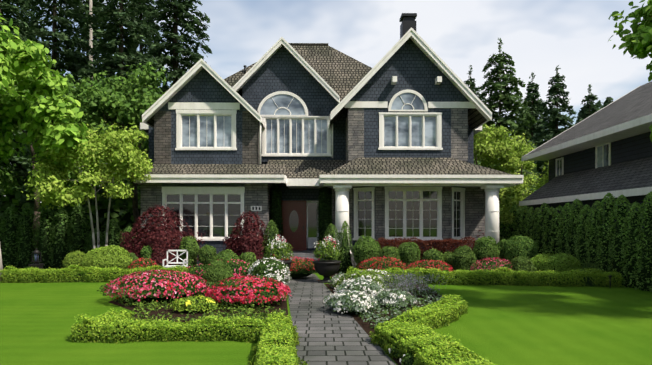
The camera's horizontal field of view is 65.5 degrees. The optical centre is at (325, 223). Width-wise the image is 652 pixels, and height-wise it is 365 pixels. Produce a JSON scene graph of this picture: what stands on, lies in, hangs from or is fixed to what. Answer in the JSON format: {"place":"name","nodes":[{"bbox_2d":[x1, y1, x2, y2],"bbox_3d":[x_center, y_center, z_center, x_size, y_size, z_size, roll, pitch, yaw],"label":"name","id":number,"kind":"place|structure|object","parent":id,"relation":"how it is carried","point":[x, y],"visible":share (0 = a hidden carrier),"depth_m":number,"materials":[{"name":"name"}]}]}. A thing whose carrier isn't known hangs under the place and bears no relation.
{"place":"outdoors","nodes":[
{"label":"outdoors","id":0,"kind":"place"},
{"bbox_2d":[154,111,259,163],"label":"house cedar walls","id":1,"kind":"structure","parent":0,"point":[250,138],"depth_m":22.99,"materials":[{"name":"grey wood"}]},
{"bbox_2d":[0,268,440,364],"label":"garden bed soil","id":2,"kind":"structure","parent":0,"point":[365,326],"depth_m":11.25,"materials":[{"name":"brown soil"}]},
{"bbox_2d":[28,248,43,270],"bbox_3d":[-10.701,1.430,18.739,0.380,1.050,0.380,0,0,-1],"label":"garden lantern","id":3,"kind":"object","parent":2,"relation":"on","point":[36,264],"depth_m":18.66,"materials":[{"name":"black metal"}]},
{"bbox_2d":[162,250,187,267],"bbox_3d":[-5.491,1.458,18.490,0.772,0.994,0.550,0,0,-1],"label":"white garden chair","id":4,"kind":"object","parent":2,"relation":"on","point":[177,262],"visible":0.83,"depth_m":18.71,"materials":[{"name":"white"}]},
{"bbox_2d":[97,257,455,364],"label":"flowers","id":5,"kind":"object","parent":2,"relation":"on","point":[241,299],"visible":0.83,"depth_m":12.14,"materials":[{"name":"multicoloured plant"}]},
{"bbox_2d":[119,203,483,268],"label":"red shrubs","id":6,"kind":"object","parent":2,"relation":"on","point":[248,240],"visible":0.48,"depth_m":20.13,"materials":[{"name":"red plant"}]},
{"bbox_2d":[127,236,513,273],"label":"flowers","id":7,"kind":"object","parent":2,"relation":"on","point":[383,242],"visible":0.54,"depth_m":17.91,"materials":[{"name":"red plant"}]},
{"bbox_2d":[62,220,599,287],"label":"rounded shrubs","id":8,"kind":"object","parent":2,"relation":"on","point":[87,259],"visible":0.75,"depth_m":18.86,"materials":[{"name":"green plant"}]},
{"bbox_2d":[281,201,306,250],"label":"front door","id":9,"kind":"structure","parent":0,"point":[296,240],"depth_m":24.13,"materials":[{"name":"brown wood"}]},
{"bbox_2d":[149,38,473,267],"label":"house siding walls","id":10,"kind":"structure","parent":0,"point":[410,64],"depth_m":23.01,"materials":[{"name":"blue wood"}]},
{"bbox_2d":[142,43,512,178],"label":"house roofs","id":11,"kind":"structure","parent":10,"relation":"on","point":[342,75],"depth_m":22.77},
{"bbox_2d":[141,108,484,266],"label":"house stone walls","id":12,"kind":"structure","parent":0,"point":[257,194],"depth_m":22.31,"materials":[{"name":"grey stone"}]},
{"bbox_2d":[286,250,356,267],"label":"house porch steps","id":13,"kind":"structure","parent":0,"point":[304,254],"depth_m":21.38,"materials":[{"name":"grey stone"}]},
{"bbox_2d":[0,257,651,364],"bbox_3d":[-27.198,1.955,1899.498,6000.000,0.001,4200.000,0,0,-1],"label":"lawn","id":14,"kind":"structure","parent":0,"point":[533,325],"depth_m":9.37,"materials":[{"name":"green plant"}]},
{"bbox_2d":[0,203,132,268],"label":"arborvitae hedge","id":15,"kind":"object","parent":14,"relation":"on","point":[59,214],"visible":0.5,"depth_m":22.12,"materials":[{"name":"green plant"}]},
{"bbox_2d":[0,0,260,274],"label":"tree trunks","id":16,"kind":"object","parent":14,"relation":"on","point":[90,212],"visible":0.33,"depth_m":20.88,"materials":[{"name":"beige plant"}]},
{"bbox_2d":[0,13,95,166],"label":"tree foliage","id":17,"kind":"object","parent":16,"relation":"attached to","point":[26,61],"visible":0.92,"depth_m":19.56,"materials":[{"name":"green plant"}]},
{"bbox_2d":[0,62,171,200],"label":"tree crowns","id":18,"kind":"object","parent":16,"relation":"attached to","point":[126,102],"visible":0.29,"depth_m":26.39,"materials":[{"name":"green plant"}]},
{"bbox_2d":[21,119,152,209],"bbox_3d":[-9.594,-2.424,21.024,5.205,3.703,4.658,0,0,-1],"label":"tree foliage","id":19,"kind":"object","parent":16,"relation":"attached to","point":[120,154],"visible":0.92,"depth_m":19.69,"materials":[{"name":"green plant"}]},
{"bbox_2d":[264,260,291,282],"bbox_3d":[-1.611,1.605,17.121,0.950,0.700,0.950,0,0,-1],"label":"garden urn","id":20,"kind":"object","parent":14,"relation":"on","point":[288,262],"visible":0.15,"depth_m":16.94,"materials":[{"name":"grey metal"}]},
{"bbox_2d":[264,234,340,260],"bbox_3d":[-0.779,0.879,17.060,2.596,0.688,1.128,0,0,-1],"label":"potted flowering plants","id":21,"kind":"object","parent":20,"relation":"on","point":[331,250],"visible":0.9,"depth_m":16.82,"materials":[{"name":"green plant"}]},
{"bbox_2d":[0,0,598,249],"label":"conifer trees","id":22,"kind":"object","parent":14,"relation":"on","point":[134,185],"visible":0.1,"depth_m":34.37,"materials":[{"name":"brown plant"}]},
{"bbox_2d":[474,123,548,227],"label":"tree crowns","id":23,"kind":"object","parent":22,"relation":"attached to","point":[506,153],"visible":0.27,"depth_m":30.75,"materials":[{"name":"green plant"}]},
{"bbox_2d":[0,97,613,256],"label":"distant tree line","id":24,"kind":"object","parent":14,"relation":"on","point":[16,199],"visible":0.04,"depth_m":30.08,"materials":[{"name":"green plant"}]},
{"bbox_2d":[0,264,623,364],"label":"low boxwood hedges","id":25,"kind":"object","parent":14,"relation":"on","point":[281,354],"visible":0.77,"depth_m":8.55,"materials":[{"name":"green plant"}]},
{"bbox_2d":[0,188,651,364],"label":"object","id":26,"kind":"object","parent":14,"relation":"on","point":[126,217],"visible":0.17,"depth_m":18.00,"materials":[{"name":"green plant"}]},
{"bbox_2d":[134,27,523,253],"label":"white trim","id":27,"kind":"structure","parent":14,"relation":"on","point":[491,185],"depth_m":22.21,"materials":[{"name":"white wood"}]},
{"bbox_2d":[167,195,240,236],"bbox_3d":[-5.378,-0.354,22.317,3.294,1.916,0.001,0,0,-1],"label":"window","id":28,"kind":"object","parent":27,"relation":"in","point":[234,212],"visible":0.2,"depth_m":22.32,"materials":[{"name":"glass"}]},
{"bbox_2d":[269,184,333,250],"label":"climbing plants","id":29,"kind":"object","parent":27,"relation":"on","point":[281,206],"visible":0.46,"depth_m":22.96,"materials":[{"name":"green plant"}]},
{"bbox_2d":[182,93,435,152],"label":"windows","id":30,"kind":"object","parent":27,"relation":"in","point":[270,107],"visible":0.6,"depth_m":23.12,"materials":[{"name":"glass"}]},
{"bbox_2d":[289,191,459,236],"bbox_3d":[2.038,-0.401,22.966,7.912,2.111,1.291,0,0,13],"label":"window glass","id":31,"kind":"object","parent":27,"relation":"in","point":[395,216],"visible":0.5,"depth_m":22.26,"materials":[{"name":"glass"}]},
{"bbox_2d":[286,274,395,364],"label":"path pavers","id":32,"kind":"object","parent":14,"relation":"on","point":[328,336],"visible":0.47,"depth_m":9.09,"materials":[{"name":"grey stone"}]},
{"bbox_2d":[313,260,340,282],"bbox_3d":[0.031,1.605,16.994,0.950,0.700,0.950,0,0,-1],"label":"garden urn","id":33,"kind":"object","parent":32,"relation":"on","point":[326,269],"visible":0.88,"depth_m":16.70,"materials":[{"name":"black stone"}]},
{"bbox_2d":[499,191,651,291],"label":"arborvitae hedge","id":34,"kind":"object","parent":14,"relation":"on","point":[570,208],"visible":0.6,"depth_m":17.82,"materials":[{"name":"green plant"}]},
{"bbox_2d":[522,81,651,200],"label":"neighbouring house roof","id":35,"kind":"structure","parent":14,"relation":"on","point":[636,103],"depth_m":21.88,"materials":[{"name":"grey"}]},
{"bbox_2d":[1,0,651,144],"label":"sky","id":36,"kind":"structure","parent":0,"point":[540,36],"materials":[{"name":"white"}]},
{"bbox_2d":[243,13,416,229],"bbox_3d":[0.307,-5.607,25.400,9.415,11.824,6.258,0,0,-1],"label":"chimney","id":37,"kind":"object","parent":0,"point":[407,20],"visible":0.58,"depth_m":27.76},
{"bbox_2d":[145,129,518,188],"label":"house soffits","id":38,"kind":"object","parent":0,"point":[321,185],"visible":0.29,"depth_m":22.80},
{"bbox_2d":[527,131,651,234],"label":"neighbour house walls","id":39,"kind":"structure","parent":0,"point":[639,146],"depth_m":20.99,"materials":[{"name":"black wood"}]},
{"bbox_2d":[519,85,651,205],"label":"neighbouring house trim","id":40,"kind":"structure","parent":39,"relation":"attached to","point":[635,127],"depth_m":21.11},
{"bbox_2d":[557,144,608,175],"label":"neighbouring house windows","id":41,"kind":"structure","parent":40,"relation":"in","point":[602,155],"depth_m":22.31,"materials":[{"name":"glass"}]},
{"bbox_2d":[608,0,651,141],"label":"tree foliage","id":42,"kind":"object","parent":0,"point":[638,41],"visible":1,"depth_m":10.65,"materials":[{"name":"green plant"}]}
]}

